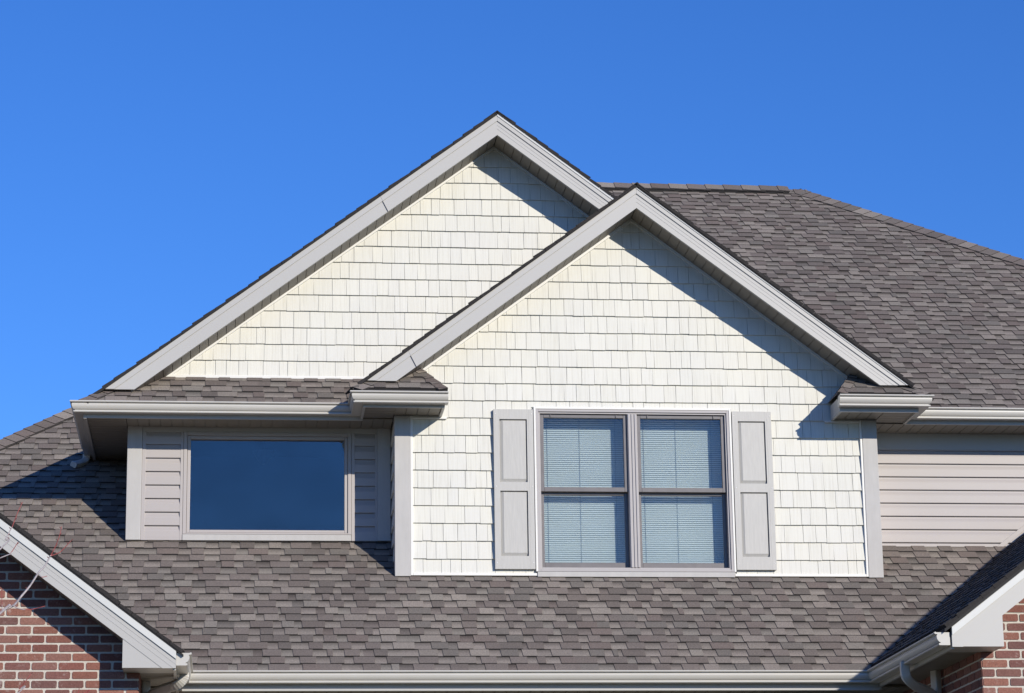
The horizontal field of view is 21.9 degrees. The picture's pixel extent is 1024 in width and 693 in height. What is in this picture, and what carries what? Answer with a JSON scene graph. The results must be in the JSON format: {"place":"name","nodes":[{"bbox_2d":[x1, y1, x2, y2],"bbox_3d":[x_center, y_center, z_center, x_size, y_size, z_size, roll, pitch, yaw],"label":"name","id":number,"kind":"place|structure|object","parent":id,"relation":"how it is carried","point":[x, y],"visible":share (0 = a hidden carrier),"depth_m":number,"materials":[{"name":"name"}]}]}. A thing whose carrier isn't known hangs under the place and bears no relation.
{"place":"outdoors","nodes":[
{"label":"outdoors","id":0,"kind":"place"},
{"bbox_2d":[0,0,1023,438],"label":"sky","id":1,"kind":"structure","parent":0,"point":[158,158],"materials":[{"name":"blue"}]},
{"label":"ground","id":2,"kind":"structure","parent":0,"visible":0},
{"bbox_2d":[0,502,89,692],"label":"bare sapling","id":3,"kind":"object","parent":2,"relation":"on","point":[8,606],"visible":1,"depth_m":16.93,"materials":[{"name":"grey plant"}]},
{"bbox_2d":[0,110,1023,692],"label":"house","id":4,"kind":"structure","parent":2,"relation":"on","point":[396,374],"depth_m":23.19,"materials":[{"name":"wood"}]},
{"bbox_2d":[182,432,350,541],"bbox_3d":[-2.146,1.237,23.244,1.467,0.964,0.114,1,-14,-6],"label":"window","id":5,"kind":"structure","parent":4,"relation":"in","point":[344,535],"depth_m":23.17,"materials":[{"name":"beige plastic"}]},
{"bbox_2d":[543,419,625,562],"bbox_3d":[0.614,1.262,23.146,0.779,1.380,0.030,1,-14,-6],"label":"window blind","id":6,"kind":"object","parent":4,"relation":"attached to","point":[604,439],"depth_m":23.14,"materials":[{"name":"white plastic"}]},
{"bbox_2d":[533,406,735,577],"bbox_3d":[1.057,1.276,23.063,1.743,1.498,0.145,1,-14,-6],"label":"window","id":7,"kind":"structure","parent":4,"relation":"in","point":[632,491],"depth_m":23.03,"materials":[{"name":"white plastic"}]},
{"bbox_2d":[640,419,723,562],"bbox_3d":[1.468,1.272,23.236,0.790,1.380,0.030,1,-14,-6],"label":"window blind","id":8,"kind":"object","parent":4,"relation":"attached to","point":[699,447],"depth_m":23.23,"materials":[{"name":"white plastic"}]}
]}

